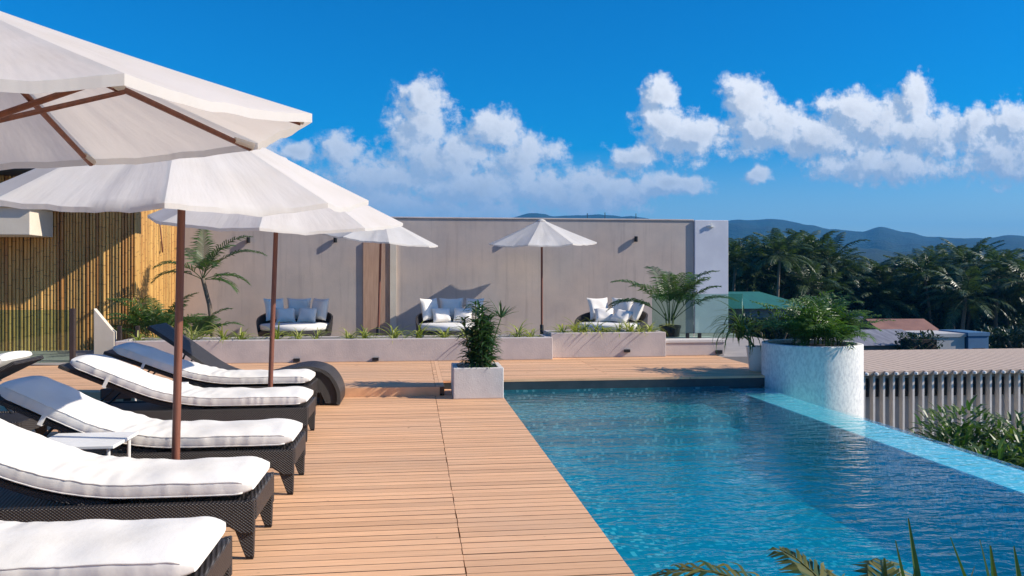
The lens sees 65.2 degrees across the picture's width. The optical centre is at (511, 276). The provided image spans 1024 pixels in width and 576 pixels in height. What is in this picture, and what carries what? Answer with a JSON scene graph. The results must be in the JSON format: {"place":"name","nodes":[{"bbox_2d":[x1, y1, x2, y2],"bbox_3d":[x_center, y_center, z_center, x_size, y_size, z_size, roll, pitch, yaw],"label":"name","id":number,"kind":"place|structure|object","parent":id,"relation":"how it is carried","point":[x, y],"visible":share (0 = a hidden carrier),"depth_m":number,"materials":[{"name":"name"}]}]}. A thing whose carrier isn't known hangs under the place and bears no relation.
{"place":"outdoors","nodes":[
{"label":"outdoors","id":0,"kind":"place"},
{"bbox_2d":[0,333,767,364],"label":"patio","id":1,"kind":"structure","parent":0,"point":[735,349],"depth_m":15.68,"materials":[{"name":"wood"}]},
{"bbox_2d":[0,168,176,350],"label":"bamboo building","id":2,"kind":"structure","parent":1,"relation":"on","point":[85,264],"depth_m":16.13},
{"bbox_2d":[0,206,52,236],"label":"cream box","id":3,"kind":"object","parent":2,"relation":"attached to","point":[15,222],"visible":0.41,"depth_m":15.06,"materials":[{"name":"white paint"}]},
{"bbox_2d":[94,308,139,355],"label":"stair parapet","id":4,"kind":"structure","parent":1,"relation":"on","point":[106,335],"depth_m":13.95,"materials":[{"name":"beige paint"}]},
{"bbox_2d":[119,295,155,337],"bbox_3d":[-7.277,0.915,15.930,0.856,1.134,1.079,0,0,-7],"label":"shrub","id":5,"kind":"object","parent":1,"relation":"on","point":[132,312],"visible":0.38,"depth_m":15.62,"materials":[{"name":"green plant"}]},
{"bbox_2d":[106,292,220,337],"bbox_3d":[-6.954,0.890,15.623,2.242,1.184,2.166,0,0,-7],"label":"corner palm","id":6,"kind":"object","parent":1,"relation":"on","point":[151,316],"visible":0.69,"depth_m":15.39,"materials":[{"name":"green plant"}]},
{"bbox_2d":[164,308,243,336],"bbox_3d":[-6.021,1.034,15.116,1.261,0.896,1.554,0,0,33],"label":"corner palm","id":7,"kind":"object","parent":1,"relation":"on","point":[202,324],"visible":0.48,"depth_m":15.06,"materials":[{"name":"green plant"}]},
{"bbox_2d":[151,229,265,336],"bbox_3d":[-6.274,0.202,16.491,2.344,2.558,1.398,0,0,-7],"label":"young palm","id":8,"kind":"object","parent":1,"relation":"on","point":[202,262],"visible":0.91,"depth_m":16.58,"materials":[{"name":"green plant"}]},
{"bbox_2d":[256,312,332,336],"bbox_3d":[-4.853,1.115,17.911,1.659,0.730,1.630,0,0,-7],"label":"round daybed","id":9,"kind":"object","parent":1,"relation":"on","point":[262,322],"visible":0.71,"depth_m":17.46,"materials":[{"name":"fabric"}]},
{"bbox_2d":[263,298,283,320],"bbox_3d":[-5.389,0.740,18.173,0.187,0.520,0.520,-16,-10,40],"label":"pillow","id":10,"kind":"object","parent":9,"relation":"on","point":[279,303],"visible":0.61,"depth_m":18.02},
{"bbox_2d":[276,308,295,322],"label":"pillow","id":11,"kind":"object","parent":9,"relation":"on","point":[286,315],"visible":0.98,"depth_m":18.01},
{"bbox_2d":[287,298,310,318],"bbox_3d":[-4.921,0.740,18.472,0.560,0.520,0.184,0,-14,-7],"label":"pillow","id":12,"kind":"object","parent":9,"relation":"on","point":[296,304],"visible":0.46,"depth_m":18.42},
{"bbox_2d":[297,308,317,321],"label":"pillow","id":13,"kind":"object","parent":9,"relation":"on","point":[307,315],"visible":1,"depth_m":18.05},
{"bbox_2d":[312,298,328,320],"bbox_3d":[-4.396,0.740,18.294,0.520,0.520,0.185,0,-12,35],"label":"pillow","id":14,"kind":"object","parent":9,"relation":"on","point":[322,305],"visible":0.88,"depth_m":18.17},
{"bbox_2d":[322,226,437,335],"bbox_3d":[-2.937,0.057,17.977,2.385,2.847,2.405,0,0,6],"label":"market parasol","id":15,"kind":"object","parent":1,"relation":"on","point":[401,236],"visible":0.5,"depth_m":17.26,"materials":[{"name":"fabric"}]},
{"bbox_2d":[415,313,489,334],"bbox_3d":[-1.331,1.115,17.935,1.659,0.730,1.630,0,0,-7],"label":"round daybed","id":16,"kind":"object","parent":1,"relation":"on","point":[443,326],"visible":0.34,"depth_m":17.36,"materials":[{"name":"fabric"}]},
{"bbox_2d":[420,298,437,320],"bbox_3d":[-1.866,0.740,18.198,0.185,0.520,0.520,-16,-10,40],"label":"pillow","id":17,"kind":"object","parent":16,"relation":"on","point":[427,305],"visible":0.82,"depth_m":18.06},
{"bbox_2d":[431,308,451,322],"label":"pillow","id":18,"kind":"object","parent":16,"relation":"on","point":[441,314],"visible":1,"depth_m":18.04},
{"bbox_2d":[439,298,462,318],"bbox_3d":[-1.399,0.740,18.496,0.560,0.520,0.187,0,-14,-7],"label":"pillow","id":19,"kind":"object","parent":16,"relation":"on","point":[451,304],"visible":0.56,"depth_m":18.44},
{"bbox_2d":[453,308,471,321],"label":"pillow","id":20,"kind":"object","parent":16,"relation":"on","point":[459,312],"visible":0.81,"depth_m":18.08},
{"bbox_2d":[183,217,727,336],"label":"terrace wall","id":21,"kind":"structure","parent":1,"relation":"on","point":[464,259],"depth_m":20.32,"materials":[{"name":"grey paint"}]},
{"bbox_2d":[363,242,389,335],"bbox_3d":[-3.386,0.305,20.016,0.660,2.350,0.046,0,0,-7],"label":"door panel","id":22,"kind":"structure","parent":21,"relation":"in","point":[370,250],"depth_m":19.99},
{"bbox_2d":[489,219,596,333],"bbox_3d":[0.705,0.056,18.923,2.421,2.848,2.416,0,0,-7],"label":"market parasol","id":23,"kind":"object","parent":1,"relation":"on","point":[541,233],"visible":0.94,"depth_m":18.31,"materials":[{"name":"fabric"}]},
{"bbox_2d":[574,311,647,329],"bbox_3d":[2.243,1.115,18.114,1.659,0.730,1.630,0,0,29],"label":"round daybed","id":24,"kind":"object","parent":1,"relation":"on","point":[643,317],"visible":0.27,"depth_m":18.04,"materials":[{"name":"fabric"}]},
{"bbox_2d":[587,298,607,319],"bbox_3d":[2.028,0.740,18.674,0.540,0.540,0.185,0,-20,-21],"label":"pillow","id":25,"kind":"object","parent":24,"relation":"on","point":[597,303],"visible":0.69,"depth_m":18.61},
{"bbox_2d":[594,308,612,321],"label":"pillow","id":26,"kind":"object","parent":24,"relation":"on","point":[602,314],"visible":0.93,"depth_m":18.26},
{"bbox_2d":[610,309,632,322],"bbox_3d":[2.476,0.900,18.082,0.460,0.186,0.380,12,49,48],"label":"pillow","id":27,"kind":"object","parent":24,"relation":"on","point":[622,315],"visible":0.96,"depth_m":17.98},
{"bbox_2d":[612,298,632,314],"bbox_3d":[2.551,0.740,18.566,0.560,0.540,0.185,0,-18,27],"label":"pillow","id":28,"kind":"object","parent":24,"relation":"on","point":[626,306],"visible":0.39,"depth_m":18.50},
{"bbox_2d":[629,302,643,321],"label":"pillow","id":29,"kind":"object","parent":24,"relation":"on","point":[636,309],"visible":0.77,"depth_m":17.93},
{"bbox_2d":[659,325,680,336],"bbox_3d":[3.133,1.220,15.853,0.430,0.520,0.430,0,0,-7],"label":"plant pot","id":30,"kind":"object","parent":1,"relation":"on","point":[673,331],"visible":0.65,"depth_m":15.68,"materials":[{"name":"metal"}]},
{"bbox_2d":[606,266,738,325],"bbox_3d":[3.231,0.398,15.821,2.653,1.248,2.266,0,0,-7],"label":"potted palm","id":31,"kind":"object","parent":30,"relation":"in","point":[673,289],"visible":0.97,"depth_m":15.72,"materials":[{"name":"green plant"}]},
{"bbox_2d":[666,336,724,355],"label":"concrete block","id":32,"kind":"structure","parent":1,"relation":"on","point":[685,346],"depth_m":15.03,"materials":[{"name":"concrete"}]},
{"bbox_2d":[0,0,1023,237],"label":"sky","id":33,"kind":"structure","parent":0,"point":[851,115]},
{"bbox_2d":[436,386,760,575],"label":"terrace slab","id":34,"kind":"structure","parent":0,"point":[447,465],"depth_m":11.09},
{"bbox_2d":[0,389,634,575],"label":"deck","id":35,"kind":"structure","parent":34,"relation":"on","point":[375,493],"depth_m":5.62,"materials":[{"name":"brown wood"}]},
{"bbox_2d":[0,351,46,437],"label":"sun lounger","id":36,"kind":"object","parent":35,"relation":"on","point":[12,362],"visible":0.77,"depth_m":7.24,"materials":[{"name":"fabric"}]},
{"bbox_2d":[48,432,138,456],"bbox_3d":[-2.894,1.350,5.421,0.540,0.500,0.480,0,0,-7],"label":"side table","id":37,"kind":"object","parent":35,"relation":"on","point":[107,441],"visible":0.63,"depth_m":5.44,"materials":[{"name":"white paint"}]},
{"bbox_2d":[0,516,231,575],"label":"sun lounger","id":38,"kind":"object","parent":35,"relation":"on","point":[195,546],"visible":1,"depth_m":3.39,"materials":[{"name":"fabric"}]},
{"bbox_2d":[0,419,273,559],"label":"sun lounger","id":39,"kind":"object","parent":35,"relation":"on","point":[43,479],"visible":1,"depth_m":4.50,"materials":[{"name":"fabric"}]},
{"bbox_2d":[0,376,305,494],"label":"sun lounger","id":40,"kind":"object","parent":35,"relation":"on","point":[279,444],"visible":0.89,"depth_m":5.83,"materials":[{"name":"fabric"}]},
{"bbox_2d":[0,11,311,170],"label":"market parasol","id":41,"kind":"object","parent":35,"relation":"on","point":[66,100],"visible":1,"depth_m":3.21,"materials":[{"name":"fabric"}]},
{"bbox_2d":[0,148,368,459],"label":"market parasol","id":42,"kind":"object","parent":35,"relation":"on","point":[262,182],"visible":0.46,"depth_m":4.65,"materials":[{"name":"fabric"}]},
{"bbox_2d":[58,354,315,441],"bbox_3d":[-3.165,1.179,7.916,2.324,0.842,0.660,0,0,-7],"label":"sun lounger","id":43,"kind":"object","parent":35,"relation":"on","point":[153,393],"visible":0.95,"depth_m":7.68,"materials":[{"name":"fabric"}]},
{"bbox_2d":[100,342,316,405],"bbox_3d":[-3.525,1.187,9.474,2.324,0.825,0.660,0,0,-7],"label":"sun lounger","id":44,"kind":"object","parent":35,"relation":"on","point":[152,359],"visible":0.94,"depth_m":9.22,"materials":[{"name":"fabric"}]},
{"bbox_2d":[147,323,344,404],"bbox_3d":[-3.309,1.096,10.125,2.296,1.008,0.660,0,0,-7],"label":"wicker chaise","id":45,"kind":"object","parent":35,"relation":"on","point":[330,386],"visible":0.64,"depth_m":9.94,"materials":[{"name":"wicker"}]},
{"bbox_2d":[147,157,402,386],"bbox_3d":[-2.586,0.136,8.853,2.529,2.930,2.506,0,0,-32],"label":"market parasol","id":46,"kind":"object","parent":35,"relation":"on","point":[329,220],"visible":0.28,"depth_m":7.99,"materials":[{"name":"fabric"}]},
{"bbox_2d":[451,362,503,398],"bbox_3d":[-0.477,1.397,10.821,0.660,0.405,0.670,0,0,-7],"label":"square planter","id":47,"kind":"object","parent":35,"relation":"on","point":[475,382],"visible":0.99,"depth_m":10.49,"materials":[{"name":"concrete"}]},
{"bbox_2d":[453,299,503,367],"bbox_3d":[-0.473,0.808,10.783,0.783,0.983,0.821,0,0,-7],"label":"leafy shrub","id":48,"kind":"object","parent":47,"relation":"in","point":[481,340],"visible":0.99,"depth_m":10.68,"materials":[{"name":"green plant"}]},
{"bbox_2d":[649,546,911,575],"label":"foreground palm","id":49,"kind":"object","parent":35,"relation":"on","point":[802,567],"visible":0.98,"depth_m":2.76,"materials":[{"name":"green plant"}]},
{"bbox_2d":[883,518,974,575],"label":"spear plant","id":50,"kind":"object","parent":35,"relation":"on","point":[916,569],"visible":1,"depth_m":2.68,"materials":[{"name":"green plant"}]},
{"bbox_2d":[950,537,1021,575],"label":"spear plant","id":51,"kind":"object","parent":35,"relation":"on","point":[994,571],"visible":1,"depth_m":2.66,"materials":[{"name":"green plant"}]},
{"bbox_2d":[0,355,764,400],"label":"deck","id":52,"kind":"structure","parent":34,"relation":"on","point":[391,379],"depth_m":12.38,"materials":[{"name":"brown wood"}]},
{"bbox_2d":[59,308,75,362],"bbox_3d":[-8.983,1.006,13.174,3.370,0.951,0.080,0,0,-7],"label":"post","id":53,"kind":"object","parent":52,"relation":"on","point":[72,333],"visible":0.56,"depth_m":13.34,"materials":[{"name":"brown paint"}]},
{"bbox_2d":[115,334,552,364],"bbox_3d":[-3.016,1.282,14.271,7.450,0.395,0.900,0,0,-7],"label":"garden planter","id":54,"kind":"object","parent":52,"relation":"on","point":[343,349],"visible":0.69,"depth_m":13.93,"materials":[{"name":"concrete"}]},
{"bbox_2d":[195,321,247,344],"bbox_3d":[-4.992,0.980,13.838,0.886,0.451,0.796,0,0,18],"label":"spider plant","id":55,"kind":"object","parent":54,"relation":"in","point":[220,332],"visible":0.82,"depth_m":13.84,"materials":[{"name":"green plant"}]},
{"bbox_2d":[544,329,665,357],"bbox_3d":[1.734,1.252,15.099,2.160,0.455,0.900,0,0,-7],"label":"garden planter","id":56,"kind":"object","parent":52,"relation":"on","point":[595,344],"visible":0.76,"depth_m":14.71,"materials":[{"name":"concrete"}]},
{"bbox_2d":[746,345,760,371],"bbox_3d":[3.869,1.288,12.608,0.370,0.385,0.370,0,0,-7],"label":"plant pot","id":57,"kind":"object","parent":52,"relation":"on","point":[754,361],"visible":0.52,"depth_m":12.49,"materials":[{"name":"white paint"}]},
{"bbox_2d":[708,300,785,354],"bbox_3d":[3.555,0.822,12.573,1.144,0.926,1.146,0,0,-7],"label":"dracaena","id":58,"kind":"object","parent":57,"relation":"in","point":[741,331],"visible":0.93,"depth_m":12.54,"materials":[{"name":"green plant"}]},
{"bbox_2d":[444,378,764,389],"bbox_3d":[1.607,1.577,11.731,5.223,0.127,0.012,0,0,-7],"label":"pool upstand","id":59,"kind":"object","parent":34,"relation":"on","point":[596,384],"visible":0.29,"depth_m":11.74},
{"bbox_2d":[504,386,1023,575],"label":"pool basin","id":60,"kind":"object","parent":34,"relation":"in","point":[750,534],"visible":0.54,"depth_m":7.78,"materials":[{"name":"liquid"}]},
{"bbox_2d":[761,339,863,418],"bbox_3d":[4.503,1.995,12.030,1.440,2.010,1.440,0,0,-7],"label":"curved planter","id":61,"kind":"object","parent":34,"relation":"on","point":[831,377],"visible":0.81,"depth_m":11.41,"materials":[{"name":"tile"}]},
{"bbox_2d":[750,290,881,350],"bbox_3d":[4.412,0.618,11.733,1.852,0.869,1.561,0,0,21],"label":"planter palm","id":62,"kind":"object","parent":61,"relation":"in","point":[814,325],"visible":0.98,"depth_m":11.56,"materials":[{"name":"green plant"}]},
{"bbox_2d":[750,291,895,345],"bbox_3d":[4.601,0.635,12.307,1.675,0.835,2.021,0,0,-38],"label":"planter palm","id":63,"kind":"object","parent":61,"relation":"in","point":[831,305],"visible":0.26,"depth_m":12.16,"materials":[{"name":"green plant"}]},
{"bbox_2d":[729,388,1023,493],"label":"pool weir","id":64,"kind":"object","parent":34,"relation":"on","point":[1003,476],"visible":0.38,"depth_m":7.79,"materials":[{"name":"tile"}]},
{"bbox_2d":[505,386,1023,546],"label":"pool water","id":65,"kind":"structure","parent":0,"point":[679,395],"depth_m":9.40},
{"bbox_2d":[512,213,1023,252],"bbox_3d":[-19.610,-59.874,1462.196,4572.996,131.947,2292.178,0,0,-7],"label":"hills","id":66,"kind":"structure","parent":0,"point":[886,239],"depth_m":1263.88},
{"bbox_2d":[859,319,938,330],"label":"house","id":67,"kind":"structure","parent":0,"point":[912,324],"depth_m":39.29,"materials":[{"name":"concrete"}]},
{"bbox_2d":[826,246,1023,276],"bbox_3d":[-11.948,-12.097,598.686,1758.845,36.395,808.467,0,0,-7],"label":"foothills","id":68,"kind":"structure","parent":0,"point":[875,255],"depth_m":671.27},
{"bbox_2d":[906,330,965,348],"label":"house","id":69,"kind":"structure","parent":0,"point":[955,340],"depth_m":36.53,"materials":[{"name":"concrete"}]},
{"bbox_2d":[864,348,1023,440],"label":"slatted house","id":70,"kind":"structure","parent":0,"point":[899,385],"depth_m":22.13,"materials":[{"name":"beige tile"}]},
{"bbox_2d":[939,329,989,348],"bbox_3d":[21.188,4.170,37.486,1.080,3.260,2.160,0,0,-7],"label":"house","id":71,"kind":"structure","parent":0,"point":[976,339],"depth_m":36.54,"materials":[{"name":"concrete"}]},
{"bbox_2d":[907,395,1023,452],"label":"terrace shrub","id":72,"kind":"object","parent":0,"point":[965,436],"visible":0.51,"depth_m":10.48,"materials":[{"name":"green plant"}]},
{"bbox_2d":[954,436,1023,470],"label":"terrace shrub","id":73,"kind":"object","parent":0,"point":[980,451],"visible":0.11,"depth_m":9.48,"materials":[{"name":"green plant"}]},
{"bbox_2d":[973,410,1023,457],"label":"terrace shrub","id":74,"kind":"object","parent":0,"point":[1020,427],"visible":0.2,"depth_m":10.59,"materials":[{"name":"green plant"}]},
{"bbox_2d":[978,429,1023,470],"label":"terrace shrub","id":75,"kind":"object","parent":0,"point":[1020,445],"visible":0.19,"depth_m":9.80,"materials":[{"name":"green plant"}]},
{"label":"ground","id":76,"kind":"structure","parent":0,"visible":0},
{"bbox_2d":[728,235,768,291],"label":"coconut palm","id":77,"kind":"object","parent":76,"relation":"on","point":[735,254],"visible":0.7,"depth_m":44.72,"materials":[{"name":"green plant"}]},
{"bbox_2d":[728,255,776,291],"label":"coconut palm","id":78,"kind":"object","parent":76,"relation":"on","point":[748,280],"visible":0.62,"depth_m":45.86,"materials":[{"name":"green plant"}]},
{"bbox_2d":[728,236,788,298],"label":"coconut palm","id":79,"kind":"object","parent":76,"relation":"on","point":[739,285],"visible":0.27,"depth_m":46.49,"materials":[{"name":"green plant"}]},
{"bbox_2d":[728,261,793,298],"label":"coconut palm","id":80,"kind":"object","parent":76,"relation":"on","point":[762,290],"visible":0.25,"depth_m":46.39,"materials":[{"name":"green plant"}]},
{"bbox_2d":[733,310,793,339],"bbox_3d":[12.247,3.667,36.692,4.301,4.303,4.369,0,0,2],"label":"broadleaf tree","id":81,"kind":"object","parent":76,"relation":"on","point":[780,334],"visible":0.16,"depth_m":36.49,"materials":[{"name":"green plant"}]},
{"bbox_2d":[728,234,800,288],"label":"coconut palm","id":82,"kind":"object","parent":76,"relation":"on","point":[766,265],"visible":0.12,"depth_m":47.19,"materials":[{"name":"green plant"}]},
{"bbox_2d":[728,292,804,338],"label":"house","id":83,"kind":"structure","parent":76,"relation":"on","point":[744,298],"depth_m":38.50,"materials":[{"name":"concrete"}]},
{"bbox_2d":[743,228,816,296],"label":"coconut palm","id":84,"kind":"object","parent":76,"relation":"on","point":[780,246],"visible":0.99,"depth_m":43.53,"materials":[{"name":"green plant"}]},
{"bbox_2d":[740,243,835,302],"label":"coconut palm","id":85,"kind":"object","parent":76,"relation":"on","point":[783,278],"visible":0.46,"depth_m":45.87,"materials":[{"name":"green plant"}]},
{"bbox_2d":[766,228,842,295],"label":"coconut palm","id":86,"kind":"object","parent":76,"relation":"on","point":[803,250],"visible":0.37,"depth_m":47.05,"materials":[{"name":"green plant"}]},
{"bbox_2d":[770,255,851,303],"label":"coconut palm","id":87,"kind":"object","parent":76,"relation":"on","point":[806,278],"visible":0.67,"depth_m":44.95,"materials":[{"name":"green plant"}]},
{"bbox_2d":[779,265,871,313],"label":"coconut palm","id":88,"kind":"object","parent":76,"relation":"on","point":[831,288],"visible":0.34,"depth_m":46.25,"materials":[{"name":"green plant"}]},
{"bbox_2d":[789,232,872,289],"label":"coconut palm","id":89,"kind":"object","parent":76,"relation":"on","point":[831,259],"visible":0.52,"depth_m":47.96,"materials":[{"name":"green plant"}]},
{"bbox_2d":[808,256,874,307],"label":"coconut palm","id":90,"kind":"object","parent":76,"relation":"on","point":[844,278],"visible":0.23,"depth_m":47.73,"materials":[{"name":"green plant"}]},
{"bbox_2d":[791,329,915,349],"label":"house","id":91,"kind":"structure","parent":76,"relation":"on","point":[884,339],"depth_m":36.40,"materials":[{"name":"concrete"}]},
{"bbox_2d":[834,258,912,312],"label":"coconut palm","id":92,"kind":"object","parent":76,"relation":"on","point":[885,262],"visible":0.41,"depth_m":48.05,"materials":[{"name":"green plant"}]},
{"bbox_2d":[836,273,916,318],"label":"coconut palm","id":93,"kind":"object","parent":76,"relation":"on","point":[875,293],"visible":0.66,"depth_m":46.58,"materials":[{"name":"green plant"}]},
{"bbox_2d":[854,257,923,303],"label":"coconut palm","id":94,"kind":"object","parent":76,"relation":"on","point":[884,273],"visible":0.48,"depth_m":47.88,"materials":[{"name":"green plant"}]},
{"bbox_2d":[845,272,943,321],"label":"coconut palm","id":95,"kind":"object","parent":76,"relation":"on","point":[891,296],"visible":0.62,"depth_m":46.33,"materials":[{"name":"green plant"}]},
{"bbox_2d":[877,302,942,329],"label":"broadleaf tree","id":96,"kind":"object","parent":76,"relation":"on","point":[908,315],"visible":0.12,"depth_m":46.74,"materials":[{"name":"green plant"}]},
{"bbox_2d":[883,252,943,300],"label":"coconut palm","id":97,"kind":"object","parent":76,"relation":"on","point":[910,255],"visible":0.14,"depth_m":50.34,"materials":[{"name":"green plant"}]},
{"bbox_2d":[894,329,947,349],"bbox_3d":[17.891,4.101,35.215,2.087,3.547,1.593,0,0,-7],"label":"hedge","id":98,"kind":"object","parent":76,"relation":"on","point":[919,342],"visible":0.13,"depth_m":34.88,"materials":[{"name":"green plant"}]},
{"bbox_2d":[883,245,960,324],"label":"coconut palm","id":99,"kind":"object","parent":76,"relation":"on","point":[927,263],"visible":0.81,"depth_m":46.22,"materials":[{"name":"green plant"}]},
{"bbox_2d":[894,266,961,328],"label":"coconut palm","id":100,"kind":"object","parent":76,"relation":"on","point":[920,300],"visible":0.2,"depth_m":48.80,"materials":[{"name":"green plant"}]},
{"bbox_2d":[906,262,986,328],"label":"coconut palm","id":101,"kind":"object","parent":76,"relation":"on","point":[958,265],"visible":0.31,"depth_m":46.28,"materials":[{"name":"green plant"}]},
{"bbox_2d":[921,244,976,269],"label":"coconut palm","id":102,"kind":"object","parent":76,"relation":"on","point":[938,248],"visible":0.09,"depth_m":52.51,"materials":[{"name":"green plant"}]},
{"bbox_2d":[919,262,1020,329],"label":"coconut palm","id":103,"kind":"object","parent":76,"relation":"on","point":[966,287],"visible":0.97,"depth_m":43.16,"materials":[{"name":"green plant"}]},
{"bbox_2d":[937,237,1003,308],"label":"coconut palm","id":104,"kind":"object","parent":76,"relation":"on","point":[966,257],"visible":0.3,"depth_m":49.22,"materials":[{"name":"green plant"}]},
{"bbox_2d":[932,265,1013,329],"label":"coconut palm","id":105,"kind":"object","parent":76,"relation":"on","point":[976,320],"visible":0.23,"depth_m":46.29,"materials":[{"name":"green plant"}]},
{"bbox_2d":[935,308,1011,341],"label":"broadleaf tree","id":106,"kind":"object","parent":76,"relation":"on","point":[986,321],"visible":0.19,"depth_m":47.15,"materials":[{"name":"green plant"}]},
{"bbox_2d":[943,275,1023,330],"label":"coconut palm","id":107,"kind":"object","parent":76,"relation":"on","point":[1000,313],"visible":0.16,"depth_m":47.07,"materials":[{"name":"green plant"}]},
{"bbox_2d":[960,245,1023,334],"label":"coconut palm","id":108,"kind":"object","parent":76,"relation":"on","point":[1000,267],"visible":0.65,"depth_m":45.39,"materials":[{"name":"green plant"}]},
{"bbox_2d":[963,250,1023,342],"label":"coconut palm","id":109,"kind":"object","parent":76,"relation":"on","point":[1004,309],"visible":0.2,"depth_m":46.83,"materials":[{"name":"green plant"}]},
{"bbox_2d":[974,323,1023,348],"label":"broadleaf tree","id":110,"kind":"object","parent":76,"relation":"on","point":[1006,334],"visible":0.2,"depth_m":37.83,"materials":[{"name":"green plant"}]},
{"bbox_2d":[985,325,1023,348],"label":"broadleaf tree","id":111,"kind":"object","parent":76,"relation":"on","point":[1012,332],"visible":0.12,"depth_m":39.11,"materials":[{"name":"green plant"}]},
{"bbox_2d":[987,258,1023,312],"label":"coconut palm","id":112,"kind":"object","parent":76,"relation":"on","point":[1021,272],"visible":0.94,"depth_m":43.96,"materials":[{"name":"green plant"}]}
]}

